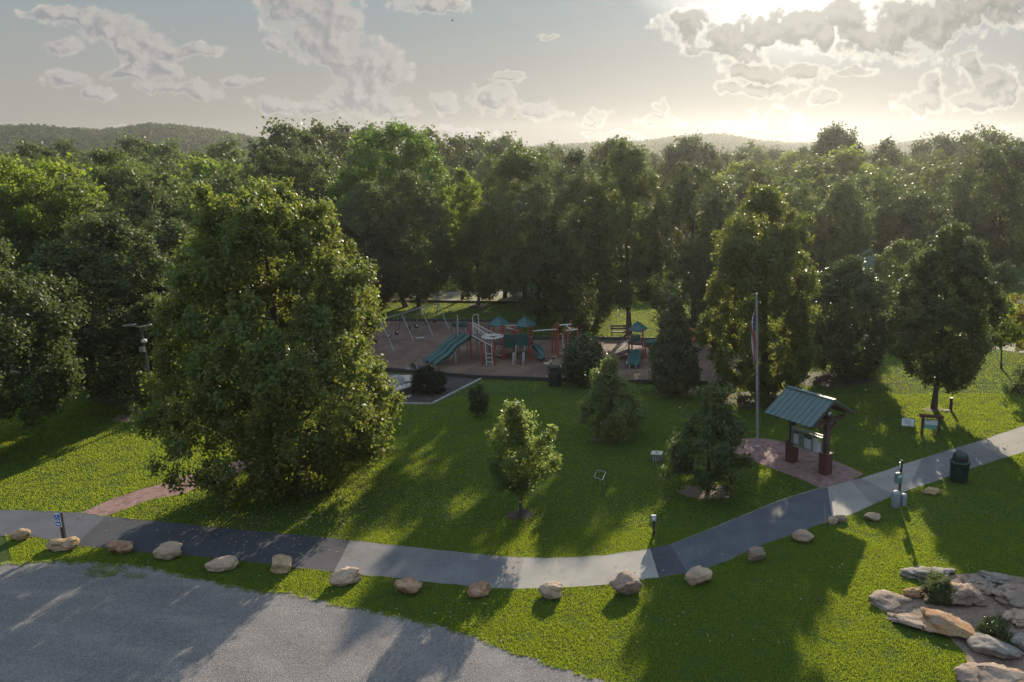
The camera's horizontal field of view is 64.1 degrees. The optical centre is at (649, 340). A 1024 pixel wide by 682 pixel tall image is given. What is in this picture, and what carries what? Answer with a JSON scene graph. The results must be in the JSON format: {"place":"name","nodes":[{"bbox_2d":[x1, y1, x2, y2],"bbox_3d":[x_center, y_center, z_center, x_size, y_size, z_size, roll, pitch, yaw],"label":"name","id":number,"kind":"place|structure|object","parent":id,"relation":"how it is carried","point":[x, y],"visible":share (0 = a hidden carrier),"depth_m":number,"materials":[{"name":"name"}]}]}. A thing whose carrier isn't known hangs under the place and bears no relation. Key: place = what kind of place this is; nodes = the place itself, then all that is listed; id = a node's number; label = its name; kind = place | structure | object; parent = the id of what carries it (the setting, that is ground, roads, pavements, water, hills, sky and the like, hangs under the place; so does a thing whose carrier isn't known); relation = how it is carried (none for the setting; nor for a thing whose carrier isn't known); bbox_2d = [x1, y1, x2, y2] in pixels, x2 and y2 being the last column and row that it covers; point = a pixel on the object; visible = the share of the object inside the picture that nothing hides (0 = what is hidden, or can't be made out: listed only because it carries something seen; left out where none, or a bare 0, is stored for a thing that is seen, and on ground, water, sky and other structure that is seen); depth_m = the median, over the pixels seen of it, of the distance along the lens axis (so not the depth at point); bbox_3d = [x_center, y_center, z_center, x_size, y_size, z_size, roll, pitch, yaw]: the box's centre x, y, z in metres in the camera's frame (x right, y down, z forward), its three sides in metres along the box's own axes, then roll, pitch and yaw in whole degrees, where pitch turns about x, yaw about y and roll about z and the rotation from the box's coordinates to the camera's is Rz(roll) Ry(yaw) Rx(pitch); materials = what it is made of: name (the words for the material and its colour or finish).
{"place":"outdoors","nodes":[
{"label":"outdoors","id":0,"kind":"place"},
{"bbox_2d":[83,406,381,515],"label":"brick path","id":1,"kind":"structure","parent":0,"point":[120,503],"depth_m":35.83,"materials":[{"name":"brick"}]},
{"bbox_2d":[0,233,1023,681],"bbox_3d":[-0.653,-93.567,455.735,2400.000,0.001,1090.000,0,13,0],"label":"ground","id":2,"kind":"structure","parent":0,"point":[566,443],"depth_m":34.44,"materials":[{"name":"plant"}]},
{"bbox_2d":[4,137,61,165],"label":"woodland tree","id":3,"kind":"object","parent":2,"relation":"on","point":[38,151],"visible":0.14,"depth_m":145.03,"materials":[{"name":"green plant"}]},
{"bbox_2d":[0,221,91,437],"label":"dark tree","id":4,"kind":"object","parent":2,"relation":"on","point":[18,338],"visible":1,"depth_m":40.50,"materials":[{"name":"green plant"}]},
{"bbox_2d":[0,149,99,320],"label":"yellow tree","id":5,"kind":"object","parent":2,"relation":"on","point":[6,170],"visible":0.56,"depth_m":67.45,"materials":[{"name":"green plant"}]},
{"bbox_2d":[1,152,108,299],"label":"woodland tree","id":6,"kind":"object","parent":2,"relation":"on","point":[51,169],"visible":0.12,"depth_m":72.14,"materials":[{"name":"green plant"}]},
{"bbox_2d":[0,172,124,313],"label":"woodland tree","id":7,"kind":"object","parent":2,"relation":"on","point":[77,191],"visible":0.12,"depth_m":68.85,"materials":[{"name":"green plant"}]},
{"bbox_2d":[33,137,91,168],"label":"woodland tree","id":8,"kind":"object","parent":2,"relation":"on","point":[64,147],"visible":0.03,"depth_m":164.29,"materials":[{"name":"green plant"}]},
{"bbox_2d":[63,143,151,207],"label":"round tree","id":9,"kind":"object","parent":2,"relation":"on","point":[119,175],"visible":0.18,"depth_m":79.96,"materials":[{"name":"green plant"}]},
{"bbox_2d":[111,414,139,421],"bbox_3d":[-30.293,4.502,46.470,2.180,0.001,1.200,2,14,11],"label":"mulch ring","id":10,"kind":"object","parent":2,"relation":"on","point":[121,417],"visible":0.71,"depth_m":46.48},
{"bbox_2d":[106,380,142,417],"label":"sapling","id":11,"kind":"object","parent":10,"relation":"on","point":[128,400],"visible":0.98,"depth_m":46.13,"materials":[{"name":"green plant"}]},
{"bbox_2d":[101,132,160,164],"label":"woodland tree","id":12,"kind":"object","parent":2,"relation":"on","point":[129,145],"visible":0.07,"depth_m":158.78,"materials":[{"name":"green plant"}]},
{"bbox_2d":[102,175,183,258],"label":"round tree","id":13,"kind":"object","parent":2,"relation":"on","point":[146,193],"visible":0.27,"depth_m":68.83,"materials":[{"name":"green plant"}]},
{"bbox_2d":[104,167,213,228],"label":"woodland tree","id":14,"kind":"object","parent":2,"relation":"on","point":[163,183],"visible":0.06,"depth_m":78.31,"materials":[{"name":"green plant"}]},
{"bbox_2d":[153,541,181,559],"bbox_3d":[-18.363,8.041,30.490,1.050,0.624,0.756,-2,14,-6],"label":"boulder","id":15,"kind":"object","parent":2,"relation":"on","point":[168,550],"visible":1,"depth_m":30.27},
{"bbox_2d":[118,211,220,351],"bbox_3d":[-35.167,-4.028,59.013,7.219,11.114,7.628,0,13,0],"label":"dark tree","id":16,"kind":"object","parent":2,"relation":"on","point":[173,230],"visible":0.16,"depth_m":57.76,"materials":[{"name":"green plant"}]},
{"bbox_2d":[125,135,220,169],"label":"woodland tree","id":17,"kind":"object","parent":2,"relation":"on","point":[164,151],"visible":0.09,"depth_m":154.93,"materials":[{"name":"green plant"}]},
{"bbox_2d":[171,154,219,183],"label":"woodland tree","id":18,"kind":"object","parent":2,"relation":"on","point":[195,166],"visible":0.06,"depth_m":116.53,"materials":[{"name":"green plant"}]},
{"bbox_2d":[143,181,267,261],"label":"woodland tree","id":19,"kind":"object","parent":2,"relation":"on","point":[187,212],"visible":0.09,"depth_m":72.62,"materials":[{"name":"green plant"}]},
{"bbox_2d":[186,135,248,166],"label":"woodland tree","id":20,"kind":"object","parent":2,"relation":"on","point":[212,150],"visible":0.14,"depth_m":164.54,"materials":[{"name":"green plant"}]},
{"bbox_2d":[204,555,238,571],"bbox_3d":[-15.871,8.251,29.691,1.171,0.520,0.843,0,13,0],"label":"boulder","id":21,"kind":"object","parent":2,"relation":"on","point":[224,563],"visible":1,"depth_m":29.41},
{"bbox_2d":[183,170,271,273],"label":"woodland tree","id":22,"kind":"object","parent":2,"relation":"on","point":[226,183],"visible":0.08,"depth_m":80.92,"materials":[{"name":"green plant"}]},
{"bbox_2d":[200,154,280,194],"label":"woodland tree","id":23,"kind":"object","parent":2,"relation":"on","point":[224,170],"visible":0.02,"depth_m":87.26,"materials":[{"name":"green plant"}]},
{"bbox_2d":[233,142,330,262],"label":"round tree","id":24,"kind":"object","parent":2,"relation":"on","point":[304,183],"visible":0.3,"depth_m":79.77,"materials":[{"name":"green plant"}]},
{"bbox_2d":[238,115,346,182],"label":"woodland tree","id":25,"kind":"object","parent":2,"relation":"on","point":[303,139],"visible":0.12,"depth_m":114.86,"materials":[{"name":"green plant"}]},
{"bbox_2d":[0,559,607,681],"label":"gravel lot","id":26,"kind":"structure","parent":2,"relation":"on","point":[61,622],"depth_m":25.36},
{"bbox_2d":[287,118,360,169],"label":"woodland tree","id":27,"kind":"object","parent":2,"relation":"on","point":[321,130],"visible":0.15,"depth_m":129.80,"materials":[{"name":"green plant"}]},
{"bbox_2d":[319,161,358,245],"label":"bright tree","id":28,"kind":"object","parent":2,"relation":"on","point":[340,186],"visible":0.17,"depth_m":85.60,"materials":[{"name":"green plant"}]},
{"bbox_2d":[329,566,361,585],"bbox_3d":[-10.922,8.459,28.584,0.786,0.586,0.954,7,15,27],"label":"boulder","id":29,"kind":"object","parent":2,"relation":"on","point":[347,575],"visible":1,"depth_m":28.45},
{"bbox_2d":[314,206,397,301],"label":"dark tree","id":30,"kind":"object","parent":2,"relation":"on","point":[364,217],"visible":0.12,"depth_m":76.98,"materials":[{"name":"green plant"}]},
{"bbox_2d":[329,179,426,306],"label":"dark tree","id":31,"kind":"object","parent":2,"relation":"on","point":[362,194],"visible":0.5,"depth_m":75.79,"materials":[{"name":"green plant"}]},
{"bbox_2d":[342,118,456,224],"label":"bright tree","id":32,"kind":"object","parent":2,"relation":"on","point":[412,157],"visible":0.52,"depth_m":87.59,"materials":[{"name":"green plant"}]},
{"bbox_2d":[366,169,459,306],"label":"dark tree","id":33,"kind":"object","parent":2,"relation":"on","point":[417,200],"visible":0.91,"depth_m":76.30,"materials":[{"name":"green plant"}]},
{"bbox_2d":[386,373,476,402],"bbox_3d":[-16.078,3.038,52.196,9.151,0.001,7.074,0,13,0],"label":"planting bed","id":34,"kind":"object","parent":2,"relation":"on","point":[453,384],"visible":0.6,"depth_m":51.33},
{"bbox_2d":[405,358,448,394],"bbox_3d":[-14.271,2.190,51.166,2.709,2.181,2.575,0,13,0],"label":"bush","id":35,"kind":"object","parent":34,"relation":"on","point":[427,375],"visible":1,"depth_m":50.77,"materials":[{"name":"green plant"}]},
{"bbox_2d":[413,124,463,218],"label":"woodland tree","id":36,"kind":"object","parent":2,"relation":"on","point":[447,153],"visible":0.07,"depth_m":126.16,"materials":[{"name":"green plant"}]},
{"bbox_2d":[424,131,496,183],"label":"woodland tree","id":37,"kind":"object","parent":2,"relation":"on","point":[459,145],"visible":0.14,"depth_m":134.55,"materials":[{"name":"green plant"}]},
{"bbox_2d":[436,165,488,299],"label":"tree","id":38,"kind":"object","parent":2,"relation":"on","point":[460,197],"visible":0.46,"depth_m":79.89,"materials":[{"name":"green plant"}]},
{"bbox_2d":[467,303,489,307],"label":"mulch ring","id":39,"kind":"object","parent":2,"relation":"on","point":[482,305],"visible":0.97,"depth_m":79.64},
{"bbox_2d":[447,203,504,305],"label":"slender tree","id":40,"kind":"object","parent":39,"relation":"on","point":[485,280],"visible":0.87,"depth_m":77.49,"materials":[{"name":"green plant"}]},
{"bbox_2d":[466,381,492,415],"bbox_3d":[-9.964,3.371,46.358,1.401,2.216,1.510,4,14,18],"label":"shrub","id":41,"kind":"object","parent":2,"relation":"on","point":[478,402],"visible":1,"depth_m":46.07,"materials":[{"name":"green plant"}]},
{"bbox_2d":[5,438,1022,647],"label":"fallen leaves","id":42,"kind":"object","parent":2,"relation":"on","point":[442,539],"visible":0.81,"depth_m":33.05,"materials":[{"name":"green plant"}]},
{"bbox_2d":[483,399,563,515],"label":"young maple tree","id":43,"kind":"object","parent":2,"relation":"on","point":[511,467],"visible":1,"depth_m":32.61,"materials":[{"name":"green plant"}]},
{"bbox_2d":[311,365,737,385],"bbox_3d":[-8.389,2.430,54.016,33.909,0.260,0.974,2,14,10],"label":"timber border","id":44,"kind":"object","parent":2,"relation":"on","point":[526,378],"visible":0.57,"depth_m":53.79,"materials":[{"name":"wood"}]},
{"bbox_2d":[476,138,575,297],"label":"round tree","id":45,"kind":"object","parent":2,"relation":"on","point":[514,163],"visible":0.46,"depth_m":75.68,"materials":[{"name":"green plant"}]},
{"bbox_2d":[478,171,590,324],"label":"shade tree","id":46,"kind":"object","parent":2,"relation":"on","point":[534,303],"visible":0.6,"depth_m":67.46,"materials":[{"name":"green plant"}]},
{"bbox_2d":[309,321,779,380],"bbox_3d":[-10.205,0.460,62.820,40.317,0.001,17.807,2,14,9],"label":"playground surface","id":47,"kind":"object","parent":2,"relation":"on","point":[407,348],"visible":0.39,"depth_m":60.59,"materials":[{"name":"wood"}]},
{"bbox_2d":[423,314,558,365],"bbox_3d":[-11.706,-0.331,59.147,9.857,3.306,5.054,-2,14,-9],"label":"play structure","id":48,"kind":"object","parent":47,"relation":"on","point":[448,347],"visible":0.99,"depth_m":58.81,"materials":[{"name":"teal paint"}]},
{"bbox_2d":[612,321,658,368],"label":"slide tower","id":49,"kind":"structure","parent":47,"relation":"on","point":[633,358],"depth_m":58.80,"materials":[{"name":"red paint"}]},
{"bbox_2d":[538,165,624,330],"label":"shade tree","id":50,"kind":"object","parent":2,"relation":"on","point":[573,309],"visible":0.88,"depth_m":65.08,"materials":[{"name":"green plant"}]},
{"bbox_2d":[559,331,605,384],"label":"magnolia tree","id":51,"kind":"object","parent":2,"relation":"on","point":[583,352],"visible":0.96,"depth_m":51.48,"materials":[{"name":"green plant"}]},
{"bbox_2d":[556,144,615,291],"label":"dark tree","id":52,"kind":"object","parent":2,"relation":"on","point":[576,158],"visible":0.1,"depth_m":79.30,"materials":[{"name":"green plant"}]},
{"bbox_2d":[589,435,629,442],"bbox_3d":[-2.170,5.191,42.763,2.171,0.001,1.298,2,14,11],"label":"mulch ring","id":53,"kind":"object","parent":2,"relation":"on","point":[611,438],"visible":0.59,"depth_m":42.57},
{"bbox_2d":[576,352,654,444],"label":"tree","id":54,"kind":"object","parent":53,"relation":"on","point":[620,411],"visible":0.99,"depth_m":42.00,"materials":[{"name":"green plant"}]},
{"bbox_2d":[585,134,656,204],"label":"skyline tree","id":55,"kind":"object","parent":2,"relation":"on","point":[600,153],"visible":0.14,"depth_m":112.86,"materials":[{"name":"green plant"}]},
{"bbox_2d":[609,570,642,594],"bbox_3d":[-0.847,8.482,27.828,1.042,0.834,0.864,-13,19,-43],"label":"boulder","id":56,"kind":"object","parent":2,"relation":"on","point":[626,582],"visible":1,"depth_m":27.65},
{"bbox_2d":[583,139,673,333],"bbox_3d":[-1.728,-8.278,65.034,7.396,16.077,7.315,0,13,0],"label":"shade tree","id":57,"kind":"object","parent":2,"relation":"on","point":[622,158],"visible":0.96,"depth_m":63.82,"materials":[{"name":"green plant"}]},
{"bbox_2d":[655,388,696,396],"bbox_3d":[1.655,3.247,50.778,2.777,0.001,2.113,0,13,0],"label":"mulch ring","id":58,"kind":"object","parent":2,"relation":"on","point":[685,394],"visible":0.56,"depth_m":50.47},
{"bbox_2d":[646,292,703,395],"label":"magnolia tree","id":59,"kind":"object","parent":58,"relation":"on","point":[678,349],"visible":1,"depth_m":49.31,"materials":[{"name":"green plant"}]},
{"bbox_2d":[635,158,742,332],"bbox_3d":[2.999,-7.503,65.939,9.586,14.839,9.475,0,13,0],"label":"shade tree","id":60,"kind":"object","parent":2,"relation":"on","point":[686,207],"visible":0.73,"depth_m":64.35,"materials":[{"name":"green plant"}]},
{"bbox_2d":[650,130,727,203],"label":"skyline tree","id":61,"kind":"object","parent":2,"relation":"on","point":[693,151],"visible":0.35,"depth_m":117.66,"materials":[{"name":"green plant"}]},
{"bbox_2d":[678,484,728,499],"bbox_3d":[2.435,6.767,36.047,2.544,0.001,1.800,0,13,0],"label":"mulch ring","id":62,"kind":"object","parent":2,"relation":"on","point":[695,493],"visible":0.62,"depth_m":35.82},
{"bbox_2d":[656,380,755,502],"bbox_3d":[2.480,4.295,35.354,4.445,5.370,3.892,5,14,20],"label":"pine tree","id":63,"kind":"object","parent":62,"relation":"on","point":[711,415],"visible":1,"depth_m":34.77,"materials":[{"name":"green plant"}]},
{"bbox_2d":[725,390,782,408],"bbox_3d":[6.907,3.585,49.205,5.403,0.001,4.132,-7,15,-26],"label":"mulch ring","id":64,"kind":"object","parent":2,"relation":"on","point":[743,401],"visible":0.35,"depth_m":49.00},
{"bbox_2d":[691,179,826,407],"bbox_3d":[6.713,-2.825,47.928,8.570,13.548,8.218,0,13,0],"label":"tall tree","id":65,"kind":"object","parent":64,"relation":"on","point":[749,264],"visible":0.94,"depth_m":46.31,"materials":[{"name":"green plant"}]},
{"bbox_2d":[728,161,796,239],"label":"woodland tree","id":66,"kind":"object","parent":2,"relation":"on","point":[759,180],"visible":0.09,"depth_m":85.10,"materials":[{"name":"green plant"}]},
{"bbox_2d":[746,177,838,285],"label":"woodland tree","id":67,"kind":"object","parent":2,"relation":"on","point":[795,198],"visible":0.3,"depth_m":83.97,"materials":[{"name":"green plant"}]},
{"bbox_2d":[766,152,843,264],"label":"woodland tree","id":68,"kind":"object","parent":2,"relation":"on","point":[802,171],"visible":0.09,"depth_m":99.32,"materials":[{"name":"green plant"}]},
{"bbox_2d":[789,121,870,173],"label":"skyline tree","id":69,"kind":"object","parent":2,"relation":"on","point":[828,140],"visible":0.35,"depth_m":137.57,"materials":[{"name":"green plant"}]},
{"bbox_2d":[800,372,875,387],"bbox_3d":[12.320,2.535,53.440,5.509,0.001,4.006,-7,15,-27],"label":"mulch ring","id":70,"kind":"object","parent":2,"relation":"on","point":[814,381],"visible":0.73,"depth_m":53.03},
{"bbox_2d":[807,252,896,378],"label":"glossy tree","id":71,"kind":"object","parent":70,"relation":"on","point":[843,328],"visible":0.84,"depth_m":51.82,"materials":[{"name":"green plant"}]},
{"bbox_2d":[810,176,876,294],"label":"round tree","id":72,"kind":"object","parent":2,"relation":"on","point":[855,234],"visible":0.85,"depth_m":81.35,"materials":[{"name":"green plant"}]},
{"bbox_2d":[823,143,874,188],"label":"woodland tree","id":73,"kind":"object","parent":2,"relation":"on","point":[842,160],"visible":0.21,"depth_m":123.48,"materials":[{"name":"green plant"}]},
{"bbox_2d":[840,165,923,271],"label":"woodland tree","id":74,"kind":"object","parent":2,"relation":"on","point":[882,184],"visible":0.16,"depth_m":93.72,"materials":[{"name":"green plant"}]},
{"bbox_2d":[868,134,908,170],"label":"woodland tree","id":75,"kind":"object","parent":2,"relation":"on","point":[893,155],"visible":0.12,"depth_m":144.75,"materials":[{"name":"green plant"}]},
{"bbox_2d":[872,236,921,307],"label":"tree","id":76,"kind":"object","parent":2,"relation":"on","point":[901,250],"visible":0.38,"depth_m":70.32,"materials":[{"name":"green plant"}]},
{"bbox_2d":[871,187,963,264],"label":"round tree","id":77,"kind":"object","parent":2,"relation":"on","point":[907,214],"visible":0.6,"depth_m":85.75,"materials":[{"name":"green plant"}]},
{"bbox_2d":[900,566,956,582],"bbox_3d":[10.028,8.351,28.837,2.113,0.303,1.162,1,14,6],"label":"rock","id":78,"kind":"object","parent":2,"relation":"on","point":[916,572],"visible":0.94,"depth_m":28.78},
{"bbox_2d":[905,131,963,162],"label":"woodland tree","id":79,"kind":"object","parent":2,"relation":"on","point":[920,147],"visible":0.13,"depth_m":160.60,"materials":[{"name":"green plant"}]},
{"bbox_2d":[897,156,985,225],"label":"woodland tree","id":80,"kind":"object","parent":2,"relation":"on","point":[927,177],"visible":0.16,"depth_m":109.19,"materials":[{"name":"green plant"}]},
{"bbox_2d":[875,218,1013,408],"bbox_3d":[16.758,-1.389,46.042,7.208,11.264,6.953,-12,18,-40],"label":"dark maple tree","id":81,"kind":"object","parent":2,"relation":"on","point":[967,271],"visible":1,"depth_m":44.31,"materials":[{"name":"green plant"}]},
{"bbox_2d":[929,129,979,165],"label":"woodland tree","id":82,"kind":"object","parent":2,"relation":"on","point":[965,138],"visible":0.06,"depth_m":154.70,"materials":[{"name":"green plant"}]},
{"bbox_2d":[950,450,970,483],"bbox_3d":[14.274,5.744,36.854,0.920,1.430,0.920,0,13,0],"label":"trash can","id":83,"kind":"object","parent":2,"relation":"on","point":[960,462],"visible":1,"depth_m":36.57,"materials":[{"name":"green metal"}]},
{"bbox_2d":[902,573,1023,670],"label":"dirt bed","id":84,"kind":"object","parent":2,"relation":"on","point":[973,615],"visible":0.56,"depth_m":26.47,"materials":[{"name":"soil"}]},
{"bbox_2d":[867,589,915,613],"bbox_3d":[8.131,8.784,27.069,1.180,0.313,1.374,-11,17,-39],"label":"rock","id":85,"kind":"object","parent":84,"relation":"on","point":[887,601],"visible":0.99,"depth_m":26.92,"materials":[{"name":"stone"}]},
{"bbox_2d":[919,578,955,606],"bbox_3d":[9.850,8.430,27.153,1.372,0.864,1.182,0,13,0],"label":"shrub","id":86,"kind":"object","parent":84,"relation":"on","point":[939,591],"visible":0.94,"depth_m":27.06,"materials":[{"name":"green plant"}]},
{"bbox_2d":[920,607,976,638],"bbox_3d":[9.627,9.059,25.547,1.951,0.537,1.405,4,14,17],"label":"rock","id":87,"kind":"object","parent":84,"relation":"on","point":[942,622],"visible":0.99,"depth_m":25.38,"materials":[{"name":"stone"}]},
{"bbox_2d":[950,583,986,606],"bbox_3d":[10.648,8.626,27.031,1.281,0.740,0.896,-5,14,-17],"label":"rock","id":88,"kind":"object","parent":84,"relation":"on","point":[967,594],"visible":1,"depth_m":26.81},
{"bbox_2d":[953,662,1023,681],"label":"rock","id":89,"kind":"object","parent":84,"relation":"on","point":[980,672],"visible":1,"depth_m":23.07,"materials":[{"name":"stone"}]},
{"bbox_2d":[966,633,1023,658],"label":"rock","id":90,"kind":"object","parent":84,"relation":"on","point":[985,644],"visible":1,"depth_m":24.20,"materials":[{"name":"stone"}]},
{"bbox_2d":[974,611,1016,644],"bbox_3d":[10.782,8.974,25.111,1.386,0.746,1.461,0,13,0],"label":"shrub","id":91,"kind":"object","parent":84,"relation":"on","point":[993,625],"visible":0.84,"depth_m":25.12,"materials":[{"name":"green plant"}]},
{"bbox_2d":[989,582,1023,607],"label":"rock","id":92,"kind":"object","parent":84,"relation":"on","point":[1009,595],"visible":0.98,"depth_m":27.05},
{"bbox_2d":[931,124,1022,174],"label":"woodland tree","id":93,"kind":"object","parent":2,"relation":"on","point":[993,135],"visible":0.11,"depth_m":145.16,"materials":[{"name":"green plant"}]},
{"bbox_2d":[940,137,1023,268],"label":"round tree","id":94,"kind":"object","parent":2,"relation":"on","point":[991,217],"visible":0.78,"depth_m":89.00,"materials":[{"name":"green plant"}]},
{"bbox_2d":[982,294,1023,368],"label":"young tree","id":95,"kind":"object","parent":2,"relation":"on","point":[1017,332],"visible":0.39,"depth_m":54.48,"materials":[{"name":"green plant"}]},
{"bbox_2d":[989,259,1018,295],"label":"tree","id":96,"kind":"object","parent":2,"relation":"on","point":[1006,275],"visible":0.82,"depth_m":81.91,"materials":[{"name":"green plant"}]},
{"bbox_3d":[-33.786,3.590,50.366,3.813,0.001,2.576,0,13,0],"label":"mulch ring","id":97,"kind":"object","parent":2,"relation":"on","visible":0},
{"bbox_2d":[16,205,208,398],"bbox_3d":[-32.943,-2.177,48.902,9.803,12.193,9.996,0,13,0],"label":"dark tree","id":98,"kind":"object","parent":97,"relation":"on","point":[87,247],"visible":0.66,"depth_m":47.00,"materials":[{"name":"green plant"}]},
{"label":"mulch ring","id":99,"kind":"object","parent":2,"relation":"on","visible":0},
{"bbox_2d":[127,174,406,507],"bbox_3d":[-16.829,-0.059,35.261,11.391,14.258,10.996,0,13,0],"label":"maple tree","id":100,"kind":"object","parent":99,"relation":"on","point":[277,390],"visible":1,"depth_m":32.95,"materials":[{"name":"green plant"}]},
{"bbox_2d":[0,425,1023,588],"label":"path","id":101,"kind":"structure","parent":0,"point":[762,526],"depth_m":31.51,"materials":[{"name":"concrete"}]},
{"bbox_2d":[0,0,1023,154],"label":"sky","id":102,"kind":"structure","parent":0,"point":[563,71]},
{"bbox_2d":[729,438,862,488],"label":"brick plaza","id":103,"kind":"structure","parent":0,"point":[770,453],"depth_m":39.13,"materials":[{"name":"brick"}]},
{"bbox_2d":[764,386,854,475],"bbox_3d":[7.608,4.271,38.286,3.302,3.780,2.861,-11,17,-38],"label":"information kiosk","id":104,"kind":"object","parent":103,"relation":"on","point":[792,405],"visible":1,"depth_m":37.66,"materials":[{"name":"green metal"}]},
{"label":"hills","id":105,"kind":"structure","parent":0,"visible":0},
{"bbox_2d":[0,122,1006,159],"bbox_3d":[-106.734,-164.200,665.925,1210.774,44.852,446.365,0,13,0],"label":"forest","id":106,"kind":"object","parent":105,"relation":"on","point":[191,138],"visible":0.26,"depth_m":654.31,"materials":[{"name":"green plant"}]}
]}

